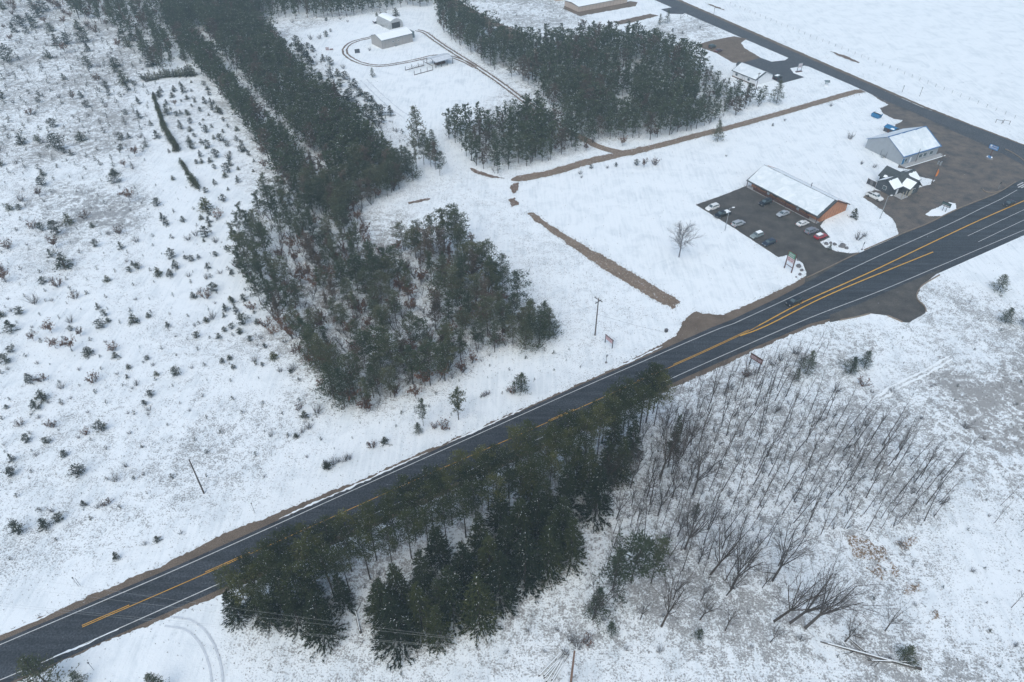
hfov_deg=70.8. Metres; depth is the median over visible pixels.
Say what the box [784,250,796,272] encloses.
tall sign
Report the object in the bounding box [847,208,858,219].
young pine
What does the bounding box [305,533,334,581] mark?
pine tree
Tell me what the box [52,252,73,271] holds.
young pine
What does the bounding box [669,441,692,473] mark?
bare tree
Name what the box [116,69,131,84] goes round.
young pine
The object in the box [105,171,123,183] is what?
young pine
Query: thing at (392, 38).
pole building
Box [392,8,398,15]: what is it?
young pine
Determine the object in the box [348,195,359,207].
oak sapling
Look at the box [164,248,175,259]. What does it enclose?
young pine
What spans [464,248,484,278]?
pine tree
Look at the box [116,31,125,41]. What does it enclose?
young pine
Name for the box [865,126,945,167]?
metal shop
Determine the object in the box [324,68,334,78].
young pine
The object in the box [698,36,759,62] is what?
brown pullout
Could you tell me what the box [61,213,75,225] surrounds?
young pine
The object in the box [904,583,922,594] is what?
fallen leaves
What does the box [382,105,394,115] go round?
young pine
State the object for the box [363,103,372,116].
young pine
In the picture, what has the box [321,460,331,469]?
young pine
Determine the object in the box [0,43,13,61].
young pine
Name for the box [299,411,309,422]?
young pine
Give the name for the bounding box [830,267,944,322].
gravel drive
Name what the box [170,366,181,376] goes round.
young pine
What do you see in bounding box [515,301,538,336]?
pine tree
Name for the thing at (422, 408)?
pine tree
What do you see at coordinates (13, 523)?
young pine
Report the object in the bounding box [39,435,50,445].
young pine
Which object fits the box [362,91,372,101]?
young pine
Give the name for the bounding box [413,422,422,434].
young pine
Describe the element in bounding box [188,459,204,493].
utility pole
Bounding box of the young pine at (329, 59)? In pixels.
[324,56,333,65]
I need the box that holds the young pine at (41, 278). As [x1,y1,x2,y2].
[37,275,46,284]
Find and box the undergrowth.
[188,5,949,642]
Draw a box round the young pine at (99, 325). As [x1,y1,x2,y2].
[92,317,105,328]
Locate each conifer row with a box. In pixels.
[140,64,198,81]
[151,92,181,152]
[178,157,201,188]
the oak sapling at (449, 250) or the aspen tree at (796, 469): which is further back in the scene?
the oak sapling at (449, 250)
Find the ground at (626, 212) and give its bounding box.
[0,0,1023,681]
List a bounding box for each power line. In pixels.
[1,603,562,655]
[5,575,566,651]
[5,586,573,651]
[6,606,562,656]
[583,657,850,681]
[586,652,1013,680]
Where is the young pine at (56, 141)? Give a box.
[42,132,67,150]
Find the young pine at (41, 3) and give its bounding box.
[35,0,50,13]
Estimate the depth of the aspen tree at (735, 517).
136.44 m
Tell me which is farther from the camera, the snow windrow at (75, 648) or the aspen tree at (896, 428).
the aspen tree at (896, 428)
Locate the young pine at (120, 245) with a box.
[116,242,124,249]
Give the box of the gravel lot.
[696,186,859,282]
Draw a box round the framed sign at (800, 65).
[795,63,802,72]
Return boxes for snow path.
[873,355,949,398]
[877,358,952,401]
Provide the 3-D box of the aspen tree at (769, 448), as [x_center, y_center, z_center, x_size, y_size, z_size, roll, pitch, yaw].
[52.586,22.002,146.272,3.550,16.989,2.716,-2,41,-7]
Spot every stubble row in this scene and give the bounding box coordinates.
[360,80,403,117]
[367,79,410,116]
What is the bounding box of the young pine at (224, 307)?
[222,303,228,312]
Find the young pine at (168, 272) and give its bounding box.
[166,268,173,278]
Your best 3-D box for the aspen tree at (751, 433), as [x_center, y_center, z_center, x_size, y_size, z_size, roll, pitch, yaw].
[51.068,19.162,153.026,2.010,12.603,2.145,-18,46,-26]
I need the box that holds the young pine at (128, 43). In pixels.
[122,37,133,47]
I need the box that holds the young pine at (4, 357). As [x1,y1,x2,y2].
[0,353,10,363]
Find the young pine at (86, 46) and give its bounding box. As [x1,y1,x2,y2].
[82,43,93,51]
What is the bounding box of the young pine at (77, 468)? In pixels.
[67,463,84,478]
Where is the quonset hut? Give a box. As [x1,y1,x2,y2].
[376,13,402,29]
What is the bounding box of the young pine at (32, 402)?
[28,399,41,414]
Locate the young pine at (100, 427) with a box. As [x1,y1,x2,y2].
[90,420,107,431]
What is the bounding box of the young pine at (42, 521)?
[36,518,55,532]
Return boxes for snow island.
[926,202,955,215]
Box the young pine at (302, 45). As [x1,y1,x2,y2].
[296,43,308,55]
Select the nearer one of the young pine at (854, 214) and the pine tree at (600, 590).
the pine tree at (600, 590)
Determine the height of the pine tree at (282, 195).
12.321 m
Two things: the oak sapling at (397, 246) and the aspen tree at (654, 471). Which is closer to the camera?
the aspen tree at (654, 471)
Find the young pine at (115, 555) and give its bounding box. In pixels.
[112,552,119,562]
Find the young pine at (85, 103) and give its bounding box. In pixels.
[81,100,90,107]
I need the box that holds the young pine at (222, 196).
[218,193,226,200]
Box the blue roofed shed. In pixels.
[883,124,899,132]
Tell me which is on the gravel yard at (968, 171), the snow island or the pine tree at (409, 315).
the snow island
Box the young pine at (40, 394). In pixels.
[32,388,51,404]
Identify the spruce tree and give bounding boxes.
[220,589,252,632]
[243,591,274,629]
[256,594,282,636]
[267,583,298,625]
[280,587,307,643]
[296,565,334,617]
[299,589,350,661]
[330,572,356,620]
[363,577,398,635]
[369,593,425,675]
[380,563,415,611]
[399,581,442,656]
[408,549,437,599]
[422,526,455,575]
[423,604,456,660]
[432,565,476,642]
[444,540,484,600]
[453,571,502,648]
[464,511,495,569]
[468,532,510,597]
[481,549,522,622]
[483,487,511,540]
[505,496,539,552]
[505,528,551,604]
[510,459,544,512]
[526,525,568,591]
[533,479,556,529]
[535,511,564,562]
[546,496,576,557]
[550,463,581,517]
[553,515,589,578]
[560,444,589,496]
[574,445,601,503]
[574,465,614,533]
[594,440,622,487]
[600,407,624,453]
[608,437,635,490]
[619,417,644,462]
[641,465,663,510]
[657,421,682,474]
[664,414,682,455]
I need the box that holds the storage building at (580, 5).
[564,0,626,11]
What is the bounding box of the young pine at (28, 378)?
[23,373,33,384]
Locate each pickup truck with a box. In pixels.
[714,209,730,218]
[866,191,883,200]
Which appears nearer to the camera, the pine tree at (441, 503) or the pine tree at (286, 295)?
the pine tree at (441, 503)
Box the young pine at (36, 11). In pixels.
[28,4,41,17]
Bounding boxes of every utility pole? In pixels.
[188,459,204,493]
[570,650,574,681]
[594,297,602,335]
[931,154,944,183]
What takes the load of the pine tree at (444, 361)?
on the ground at (626, 212)
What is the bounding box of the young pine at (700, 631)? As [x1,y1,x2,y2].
[691,628,704,641]
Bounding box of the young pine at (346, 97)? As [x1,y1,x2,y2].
[339,95,353,108]
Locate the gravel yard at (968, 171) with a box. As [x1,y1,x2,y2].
[863,96,1023,234]
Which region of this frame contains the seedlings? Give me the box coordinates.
[0,0,1021,668]
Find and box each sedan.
[762,238,776,246]
[776,210,789,217]
[795,220,808,226]
[1003,199,1015,206]
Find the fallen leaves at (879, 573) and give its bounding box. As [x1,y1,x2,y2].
[866,564,887,580]
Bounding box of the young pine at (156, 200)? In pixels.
[151,197,160,206]
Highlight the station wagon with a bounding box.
[750,230,764,238]
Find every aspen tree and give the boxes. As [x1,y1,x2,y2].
[606,527,617,567]
[613,506,632,548]
[627,509,644,546]
[636,509,646,536]
[641,463,652,502]
[641,484,650,530]
[645,455,662,492]
[648,477,660,514]
[663,401,676,436]
[665,450,682,496]
[665,471,683,513]
[668,499,685,537]
[668,521,695,558]
[672,428,694,474]
[678,420,694,462]
[678,485,690,521]
[679,385,693,435]
[681,505,697,547]
[682,404,693,449]
[682,524,699,570]
[688,421,710,461]
[690,490,705,538]
[696,373,708,407]
[697,373,713,420]
[697,414,712,450]
[701,383,723,431]
[703,496,721,544]
[707,356,729,409]
[708,455,725,491]
[708,514,724,558]
[709,489,728,529]
[710,355,719,397]
[711,468,730,505]
[711,473,725,517]
[720,379,731,425]
[722,440,751,490]
[723,411,748,456]
[724,342,741,393]
[725,534,753,579]
[726,389,743,435]
[726,487,758,531]
[728,406,750,449]
[729,484,743,513]
[737,448,750,490]
[739,496,750,539]
[741,416,762,450]
[742,338,753,386]
[746,377,774,422]
[750,513,783,557]
[753,411,768,453]
[753,436,778,485]
[754,379,775,414]
[754,504,770,543]
[755,465,767,494]
[756,352,774,390]
[756,355,771,401]
[756,416,784,474]
[757,463,780,508]
[757,483,777,518]
[758,431,775,465]
[759,381,768,429]
[765,370,781,410]
[767,415,792,454]
[767,446,789,488]
[767,511,782,544]
[768,429,789,476]
[770,348,786,390]
[775,354,799,400]
[775,467,791,504]
[777,345,799,388]
[782,471,812,513]
[783,387,803,425]
[784,452,808,488]
[785,354,804,396]
[787,431,804,473]
[789,378,804,418]
[789,512,808,540]
[793,460,815,501]
[793,475,834,522]
[797,404,831,450]
[798,472,820,513]
[800,372,818,403]
[800,441,818,484]
[802,488,826,532]
[806,386,827,442]
[809,417,833,460]
[810,486,825,517]
[811,364,830,409]
[820,375,844,419]
[820,491,842,534]
[823,468,843,506]
[826,394,844,432]
[826,434,847,467]
[827,374,843,415]
[827,418,849,456]
[827,456,861,498]
[828,496,848,526]
[836,436,871,484]
[837,385,860,423]
[838,430,860,465]
[839,404,857,436]
[839,448,865,495]
[843,404,886,451]
[843,480,859,516]
[843,492,866,528]
[849,395,874,427]
[850,432,876,480]
[851,458,881,491]
[855,401,885,443]
[857,415,878,457]
[861,430,879,467]
[864,477,892,513]
[865,449,891,497]
[866,481,894,530]
[867,399,901,445]
[871,452,886,480]
[873,422,911,460]
[875,424,898,469]
[880,408,910,453]
[880,485,907,518]
[882,392,915,445]
[889,417,923,465]
[891,423,920,475]
[891,473,917,511]
[895,409,923,460]
[900,442,940,491]
[910,432,937,465]
[913,476,938,504]
[914,433,951,482]
[916,450,943,493]
[920,430,948,477]
[924,466,953,521]
[926,449,963,504]
[927,454,957,488]
[934,488,957,515]
[939,474,966,502]
[940,432,987,480]
[994,496,1017,522]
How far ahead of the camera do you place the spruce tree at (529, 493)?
140.36 m
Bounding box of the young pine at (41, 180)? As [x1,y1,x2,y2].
[36,176,46,185]
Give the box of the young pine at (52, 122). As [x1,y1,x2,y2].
[46,118,57,126]
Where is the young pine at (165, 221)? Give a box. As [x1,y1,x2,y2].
[163,217,168,227]
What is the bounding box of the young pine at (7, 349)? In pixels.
[4,345,14,352]
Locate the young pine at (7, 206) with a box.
[5,203,13,211]
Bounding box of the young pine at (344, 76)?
[340,71,348,79]
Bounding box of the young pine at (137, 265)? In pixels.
[133,261,141,268]
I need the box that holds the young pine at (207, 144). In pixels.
[200,139,209,147]
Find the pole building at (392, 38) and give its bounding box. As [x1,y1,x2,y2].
[371,27,414,48]
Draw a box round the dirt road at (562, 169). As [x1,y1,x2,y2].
[511,147,649,180]
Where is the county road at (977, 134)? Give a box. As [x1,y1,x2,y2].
[656,0,1023,164]
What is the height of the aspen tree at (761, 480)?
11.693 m
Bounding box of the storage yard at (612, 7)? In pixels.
[563,1,636,15]
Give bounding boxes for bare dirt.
[408,198,429,203]
[470,168,504,178]
[508,198,518,206]
[510,182,518,192]
[831,51,858,62]
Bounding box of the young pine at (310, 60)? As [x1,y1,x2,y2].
[306,56,314,64]
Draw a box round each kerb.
[807,252,858,277]
[840,313,870,320]
[864,181,1015,249]
[916,274,939,311]
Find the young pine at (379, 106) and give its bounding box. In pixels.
[370,103,386,115]
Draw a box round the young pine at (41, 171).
[39,169,45,175]
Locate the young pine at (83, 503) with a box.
[80,500,87,508]
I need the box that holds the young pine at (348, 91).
[344,88,354,100]
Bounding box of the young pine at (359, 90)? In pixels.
[354,87,363,96]
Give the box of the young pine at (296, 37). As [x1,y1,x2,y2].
[290,34,302,44]
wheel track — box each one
[342,36,472,67]
[346,38,476,66]
[415,30,558,127]
[418,29,564,128]
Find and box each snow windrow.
[1,612,53,634]
[46,629,117,660]
[279,452,427,518]
[449,407,526,442]
[614,346,662,368]
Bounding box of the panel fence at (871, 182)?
[866,178,876,187]
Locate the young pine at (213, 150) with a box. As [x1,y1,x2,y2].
[206,148,218,157]
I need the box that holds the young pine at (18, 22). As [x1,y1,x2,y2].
[10,15,25,26]
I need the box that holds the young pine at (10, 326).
[0,320,20,333]
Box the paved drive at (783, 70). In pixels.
[743,56,815,82]
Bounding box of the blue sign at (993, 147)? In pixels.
[985,143,999,159]
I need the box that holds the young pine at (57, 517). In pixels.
[50,511,63,522]
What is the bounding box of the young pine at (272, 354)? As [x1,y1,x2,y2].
[268,351,278,361]
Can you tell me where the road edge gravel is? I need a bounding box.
[677,0,1023,145]
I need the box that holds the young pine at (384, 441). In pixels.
[379,437,391,446]
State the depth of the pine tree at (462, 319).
183.34 m
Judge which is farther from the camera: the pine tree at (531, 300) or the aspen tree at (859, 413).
the pine tree at (531, 300)
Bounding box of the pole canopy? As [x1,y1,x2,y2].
[421,53,452,66]
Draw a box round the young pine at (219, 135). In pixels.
[216,133,222,140]
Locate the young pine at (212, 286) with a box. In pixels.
[206,282,217,292]
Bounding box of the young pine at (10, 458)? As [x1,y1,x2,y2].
[6,454,17,462]
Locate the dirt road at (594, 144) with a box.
[569,89,864,152]
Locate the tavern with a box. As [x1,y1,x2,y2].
[746,165,849,223]
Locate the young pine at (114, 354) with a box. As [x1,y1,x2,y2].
[111,352,119,359]
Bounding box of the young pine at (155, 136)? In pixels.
[151,130,161,139]
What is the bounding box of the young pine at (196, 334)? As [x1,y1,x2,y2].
[191,331,199,338]
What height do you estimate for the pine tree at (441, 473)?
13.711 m
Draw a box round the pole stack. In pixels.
[538,650,568,681]
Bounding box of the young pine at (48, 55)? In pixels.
[44,50,53,58]
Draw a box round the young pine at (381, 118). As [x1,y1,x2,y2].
[376,113,386,123]
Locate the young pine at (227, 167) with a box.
[221,162,231,172]
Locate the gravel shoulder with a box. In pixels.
[0,276,829,681]
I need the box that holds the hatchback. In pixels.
[813,232,827,239]
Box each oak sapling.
[0,237,11,248]
[0,265,9,280]
[12,417,24,427]
[22,106,32,114]
[23,217,35,228]
[25,331,38,340]
[33,187,40,195]
[33,373,48,381]
[39,317,55,332]
[43,419,56,427]
[44,235,56,247]
[44,336,59,347]
[48,274,62,286]
[53,0,66,12]
[54,42,68,53]
[57,334,75,350]
[64,289,79,298]
[74,327,81,334]
[76,208,90,217]
[78,424,88,434]
[81,6,90,16]
[84,369,98,383]
[88,22,97,35]
[92,73,99,83]
[96,497,113,506]
[103,340,116,350]
[112,223,122,233]
[117,187,133,201]
[126,146,138,155]
[197,287,211,298]
[211,206,223,218]
[243,300,255,309]
[257,158,267,169]
[257,317,273,326]
[266,312,287,325]
[266,324,275,335]
[271,246,286,256]
[275,321,300,337]
[279,233,295,250]
[284,278,300,293]
[287,247,299,262]
[287,263,308,284]
[290,341,301,356]
[293,399,302,410]
[294,235,311,252]
[300,349,314,363]
[302,272,318,289]
[303,263,310,276]
[307,312,328,329]
[318,263,334,279]
[338,240,347,253]
[338,385,361,401]
[340,213,351,226]
[342,297,366,315]
[342,315,358,334]
[345,340,357,351]
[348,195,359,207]
[350,209,362,221]
[355,391,373,410]
[356,220,370,235]
[360,231,371,242]
[362,316,373,325]
[363,373,382,388]
[366,439,375,447]
[386,294,398,310]
[388,382,400,394]
[390,179,397,190]
[391,240,401,250]
[392,273,405,291]
[396,280,419,300]
[403,330,416,349]
[404,297,416,312]
[405,384,421,396]
[412,367,433,385]
[414,267,429,284]
[431,362,448,379]
[437,416,449,430]
[443,238,452,257]
[453,305,481,327]
[454,356,466,372]
[469,350,477,360]
[470,294,483,309]
[473,308,492,324]
[487,332,503,346]
[500,324,509,332]
[506,382,516,393]
[579,632,593,647]
[651,156,659,165]
[740,368,750,376]
[857,375,873,386]
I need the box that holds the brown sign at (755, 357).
[750,353,763,370]
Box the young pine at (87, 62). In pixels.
[81,55,92,67]
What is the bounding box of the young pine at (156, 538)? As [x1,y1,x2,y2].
[152,536,162,542]
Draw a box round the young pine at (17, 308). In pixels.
[12,306,22,315]
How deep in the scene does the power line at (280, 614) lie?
117.55 m
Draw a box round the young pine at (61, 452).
[58,448,68,457]
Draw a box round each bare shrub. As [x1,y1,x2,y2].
[14,191,24,200]
[22,290,40,304]
[107,471,119,481]
[285,360,297,371]
[311,401,324,415]
[327,454,339,466]
[565,630,578,645]
[570,635,584,649]
[831,381,847,393]
[963,420,977,428]
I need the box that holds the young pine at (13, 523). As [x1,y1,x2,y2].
[4,518,24,535]
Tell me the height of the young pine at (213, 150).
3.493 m
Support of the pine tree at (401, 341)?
on the ground at (626, 212)
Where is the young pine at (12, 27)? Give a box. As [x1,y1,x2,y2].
[8,22,17,32]
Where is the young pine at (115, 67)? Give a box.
[112,63,118,72]
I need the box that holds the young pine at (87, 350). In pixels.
[80,347,95,358]
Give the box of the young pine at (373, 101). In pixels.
[367,95,377,108]
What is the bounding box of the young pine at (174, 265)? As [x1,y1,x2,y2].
[171,259,179,271]
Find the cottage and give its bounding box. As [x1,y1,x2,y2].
[875,166,921,199]
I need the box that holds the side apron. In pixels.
[662,7,686,13]
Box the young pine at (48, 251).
[46,249,54,257]
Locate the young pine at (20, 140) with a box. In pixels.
[14,132,29,145]
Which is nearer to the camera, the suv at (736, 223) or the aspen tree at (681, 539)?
the aspen tree at (681, 539)
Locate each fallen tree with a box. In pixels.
[820,641,921,670]
[845,631,865,652]
[865,655,915,666]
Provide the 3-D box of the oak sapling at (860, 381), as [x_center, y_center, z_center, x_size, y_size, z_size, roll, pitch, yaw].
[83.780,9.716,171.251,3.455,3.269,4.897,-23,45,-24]
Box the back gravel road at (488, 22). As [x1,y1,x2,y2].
[453,0,523,40]
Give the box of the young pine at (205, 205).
[196,197,213,212]
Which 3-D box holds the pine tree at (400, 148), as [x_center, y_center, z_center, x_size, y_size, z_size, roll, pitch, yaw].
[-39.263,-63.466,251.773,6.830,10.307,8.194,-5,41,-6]
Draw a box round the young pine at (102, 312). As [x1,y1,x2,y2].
[99,308,107,316]
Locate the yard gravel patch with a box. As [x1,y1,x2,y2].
[614,14,657,23]
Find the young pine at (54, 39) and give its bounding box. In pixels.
[50,32,60,45]
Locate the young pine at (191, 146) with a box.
[186,140,194,149]
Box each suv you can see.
[705,202,719,211]
[708,44,716,48]
[731,219,745,227]
[758,197,772,206]
[773,74,781,79]
[786,295,802,306]
[804,226,818,234]
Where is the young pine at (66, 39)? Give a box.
[57,32,72,43]
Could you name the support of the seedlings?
on the ground at (626, 212)
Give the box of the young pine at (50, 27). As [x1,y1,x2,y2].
[44,21,56,32]
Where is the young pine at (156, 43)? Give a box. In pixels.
[151,38,164,49]
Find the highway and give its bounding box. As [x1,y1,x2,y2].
[0,179,1023,681]
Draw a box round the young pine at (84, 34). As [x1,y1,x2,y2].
[73,26,89,42]
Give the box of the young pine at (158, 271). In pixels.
[153,266,162,276]
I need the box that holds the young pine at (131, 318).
[127,313,139,326]
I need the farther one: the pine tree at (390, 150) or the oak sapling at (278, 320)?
the pine tree at (390, 150)
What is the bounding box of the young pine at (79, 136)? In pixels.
[75,131,88,142]
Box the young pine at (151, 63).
[145,59,152,66]
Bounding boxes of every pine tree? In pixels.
[14,652,79,681]
[69,670,90,681]
[143,672,165,681]
[210,561,244,594]
[220,570,254,616]
[223,229,252,266]
[224,221,237,243]
[230,210,241,229]
[230,229,241,249]
[231,549,259,582]
[232,244,246,277]
[234,201,244,219]
[237,255,264,279]
[237,561,268,596]
[238,228,257,254]
[239,208,252,237]
[240,213,253,229]
[242,576,274,619]
[243,275,263,303]
[245,207,267,237]
[245,537,279,575]
[246,222,274,252]
[246,239,262,268]
[246,546,282,586]
[248,243,267,276]
[250,190,261,214]
[251,261,267,283]
[253,183,284,216]
[255,172,272,200]
[258,222,271,245]
[258,279,283,315]
[258,564,298,615]
[259,250,278,278]
[262,523,294,561]
[263,284,274,303]
[265,268,283,292]
[266,195,281,223]
[268,211,288,237]
[268,255,291,285]
[269,291,284,316]
[271,174,287,203]
[271,550,298,579]
[273,188,292,214]
[274,550,317,606]
[277,285,298,316]
[279,520,321,555]
[280,204,292,226]
[282,172,291,187]
[282,306,300,336]
[284,209,306,241]
[285,193,293,208]
[287,530,326,584]
[288,177,299,198]
[288,219,302,247]
[288,279,308,308]
[289,170,301,190]
[291,316,312,345]
[292,201,305,222]
[293,193,303,211]
[295,192,312,214]
[296,325,320,374]
[298,175,311,204]
[298,212,317,234]
[298,235,311,258]
[298,328,314,352]
[300,183,312,212]
[300,232,315,251]
[303,207,313,225]
[304,191,318,212]
[304,307,323,332]
[304,536,345,595]
[305,241,319,267]
[305,332,333,373]
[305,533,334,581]
[307,514,337,558]
[308,161,316,181]
[309,181,325,213]
[311,229,326,249]
[311,255,328,276]
[311,362,346,404]
[312,266,328,290]
[313,341,327,363]
[316,325,329,341]
[316,341,339,369]
[317,244,341,271]
[318,216,332,234]
[318,292,329,313]
[319,167,325,182]
[319,167,332,181]
[320,199,332,217]
[323,544,354,590]
[324,274,339,302]
[324,358,342,388]
[324,523,353,571]
[325,296,339,317]
[326,202,350,233]
[326,233,339,248]
[326,239,343,259]
[327,259,355,293]
[328,198,346,221]
[330,167,339,183]
[330,367,365,416]
[330,507,364,555]
[331,302,350,326]
[334,221,345,242]
[334,349,362,390]
[338,276,357,306]
[339,192,350,208]
[341,180,360,211]
[341,252,367,287]
[342,226,357,251]
[344,290,358,316]
[344,525,384,579]
[345,242,355,264]
[345,318,361,335]
[348,250,366,272]
[349,219,362,252]
[349,328,371,361]
[349,346,369,379]
[351,497,381,541]
[352,266,375,303]
[355,179,370,208]
[355,323,390,367]
[355,376,372,409]
[356,238,381,270]
[359,244,371,261]
[360,508,392,560]
[362,166,387,197]
[362,363,381,397]
[363,177,375,201]
[364,251,385,285]
[364,269,391,300]
[364,352,388,378]
[365,286,381,305]
[366,299,378,323]
[370,304,394,325]
[370,332,404,374]
[370,526,400,562]
[372,482,404,534]
[373,306,390,333]
[376,366,401,396]
[377,243,408,279]
[377,502,407,551]
[378,172,391,196]
[378,247,387,271]
[378,255,400,285]
[381,148,393,172]
[381,285,394,305]
[382,152,399,183]
[382,158,400,192]
[386,148,399,174]
[386,290,402,320]
[388,221,407,249]
[389,506,427,558]
[390,474,423,507]
[391,147,409,181]
[391,162,409,188]
[392,330,404,350]
[394,488,424,540]
[395,338,417,365]
[396,344,419,383]
[397,146,413,177]
[398,145,407,169]
[399,224,422,259]
[399,264,412,294]
[399,310,419,336]
[403,105,437,147]
[405,150,422,179]
[405,337,450,385]
[406,317,431,345]
[407,219,433,255]
[409,226,434,260]
[409,462,439,519]
[409,502,447,543]
[410,137,421,164]
[413,478,442,529]
[414,398,426,425]
[417,132,434,160]
[417,340,437,367]
[422,211,444,254]
[422,248,436,275]
[423,129,438,150]
[423,270,447,301]
[424,142,433,163]
[424,292,446,329]
[425,289,442,314]
[426,576,453,617]
[427,141,438,166]
[429,472,461,520]
[430,225,448,255]
[430,496,456,539]
[431,340,457,380]
[431,464,456,512]
[432,207,453,249]
[432,322,462,367]
[433,151,445,171]
[433,255,451,273]
[435,317,448,336]
[436,264,468,307]
[436,328,453,344]
[438,202,458,240]
[438,289,458,319]
[440,261,450,293]
[440,446,472,498]
[443,208,470,242]
[445,260,465,279]
[445,482,475,537]
[448,223,462,250]
[448,251,467,268]
[448,385,466,419]
[450,226,468,252]
[451,460,483,513]
[452,287,473,307]
[453,256,471,287]
[453,307,475,331]
[453,327,470,359]
[453,471,490,523]
[454,272,486,300]
[455,240,482,275]
[462,291,475,324]
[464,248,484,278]
[465,319,486,348]
[466,233,475,252]
[469,444,495,492]
[472,294,502,334]
[473,238,497,274]
[473,273,495,308]
[473,453,505,504]
[474,471,510,507]
[479,259,496,293]
[481,256,498,290]
[485,319,503,351]
[487,441,507,470]
[489,272,503,301]
[490,292,504,311]
[491,446,522,498]
[492,299,513,335]
[493,265,513,292]
[494,253,510,278]
[495,467,520,513]
[501,424,529,455]
[502,313,521,339]
[505,292,529,316]
[506,269,533,302]
[506,462,537,496]
[507,372,529,394]
[512,317,543,351]
[512,419,547,462]
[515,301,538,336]
[517,307,526,329]
[518,296,538,320]
[520,454,551,498]
[521,312,537,332]
[524,309,553,350]
[533,436,557,474]
[535,300,554,328]
[535,308,563,341]
[537,419,560,448]
[538,309,552,334]
[538,450,566,488]
[539,426,568,465]
[549,433,584,471]
[553,407,584,459]
[555,424,581,459]
[567,410,601,442]
[569,405,592,441]
[576,436,597,462]
[581,584,615,636]
[586,399,605,444]
[587,401,619,454]
[588,544,636,610]
[589,388,622,440]
[598,398,630,443]
[603,620,619,640]
[604,384,629,409]
[611,373,639,429]
[611,528,660,583]
[618,391,643,431]
[630,383,663,433]
[634,371,659,419]
[639,362,672,422]
[640,534,674,582]
[649,364,671,413]
[650,371,678,425]
[664,10,670,22]
[689,503,700,519]
[710,120,727,141]
[767,79,786,104]
[791,368,801,379]
[795,350,817,377]
[837,356,859,376]
[857,350,873,371]
[895,643,921,671]
[988,274,1010,297]
[996,307,1015,324]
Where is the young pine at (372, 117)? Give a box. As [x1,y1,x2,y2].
[368,110,377,125]
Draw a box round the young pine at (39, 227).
[35,222,45,230]
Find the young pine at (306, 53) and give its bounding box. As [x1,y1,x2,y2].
[302,50,313,64]
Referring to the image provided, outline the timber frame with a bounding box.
[405,61,432,74]
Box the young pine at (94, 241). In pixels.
[89,238,99,246]
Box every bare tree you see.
[345,599,362,633]
[581,556,632,619]
[593,472,619,502]
[597,443,629,477]
[603,473,636,518]
[620,438,660,487]
[622,476,646,504]
[624,420,653,447]
[630,488,653,520]
[631,439,654,470]
[635,590,660,619]
[637,394,698,475]
[639,411,660,439]
[639,556,706,626]
[641,451,666,497]
[646,427,660,460]
[650,448,674,481]
[651,462,688,515]
[656,406,675,437]
[659,524,692,558]
[662,564,700,599]
[664,389,679,423]
[666,452,694,498]
[667,220,704,256]
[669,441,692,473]
[671,391,717,433]
[672,503,693,536]
[678,426,731,494]
[679,406,713,456]
[679,487,735,550]
[682,409,712,444]
[684,449,707,481]
[692,524,718,564]
[696,590,732,619]
[699,573,719,600]
[704,493,764,574]
[707,497,725,529]
[717,516,752,546]
[719,561,753,596]
[721,593,743,630]
[728,522,787,590]
[740,522,770,570]
[757,553,783,588]
[763,497,827,581]
[769,531,820,565]
[770,622,788,642]
[773,554,863,621]
[789,527,871,623]
[804,553,904,629]
[844,605,876,643]
[884,599,932,631]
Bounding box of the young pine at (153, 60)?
[147,51,160,65]
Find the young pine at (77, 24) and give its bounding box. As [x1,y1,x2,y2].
[73,18,81,29]
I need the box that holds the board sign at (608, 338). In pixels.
[605,334,613,347]
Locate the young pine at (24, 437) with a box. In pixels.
[19,431,31,443]
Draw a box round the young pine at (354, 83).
[349,78,358,90]
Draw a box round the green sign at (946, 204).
[942,201,951,211]
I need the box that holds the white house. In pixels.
[731,62,772,85]
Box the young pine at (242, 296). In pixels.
[239,293,247,301]
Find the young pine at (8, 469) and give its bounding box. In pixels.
[0,465,16,476]
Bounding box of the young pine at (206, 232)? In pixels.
[197,226,210,238]
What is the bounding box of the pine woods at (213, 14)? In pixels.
[64,0,769,183]
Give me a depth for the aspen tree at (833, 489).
141.73 m
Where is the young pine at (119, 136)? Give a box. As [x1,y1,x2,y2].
[114,132,122,139]
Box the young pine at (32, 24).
[28,15,40,29]
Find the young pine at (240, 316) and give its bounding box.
[234,312,251,325]
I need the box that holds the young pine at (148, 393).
[147,389,153,397]
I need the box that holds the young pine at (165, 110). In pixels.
[162,104,175,115]
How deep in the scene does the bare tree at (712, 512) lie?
137.79 m
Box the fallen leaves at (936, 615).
[932,610,940,619]
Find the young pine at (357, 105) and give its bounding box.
[353,98,361,110]
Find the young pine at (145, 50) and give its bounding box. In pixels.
[139,46,153,58]
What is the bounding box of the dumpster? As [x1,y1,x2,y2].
[871,111,882,118]
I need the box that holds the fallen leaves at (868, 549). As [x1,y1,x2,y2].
[848,535,898,577]
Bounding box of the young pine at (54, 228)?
[47,220,63,236]
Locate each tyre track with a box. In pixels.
[164,625,212,681]
[170,616,223,681]
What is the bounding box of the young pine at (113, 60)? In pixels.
[106,55,121,68]
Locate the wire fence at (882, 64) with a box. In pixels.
[730,2,1014,116]
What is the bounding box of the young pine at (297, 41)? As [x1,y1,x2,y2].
[294,40,303,51]
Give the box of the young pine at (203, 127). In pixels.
[199,124,209,132]
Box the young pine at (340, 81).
[337,78,344,87]
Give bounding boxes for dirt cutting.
[528,213,680,308]
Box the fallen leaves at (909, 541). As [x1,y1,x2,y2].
[895,537,916,550]
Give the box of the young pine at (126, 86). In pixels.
[123,82,130,90]

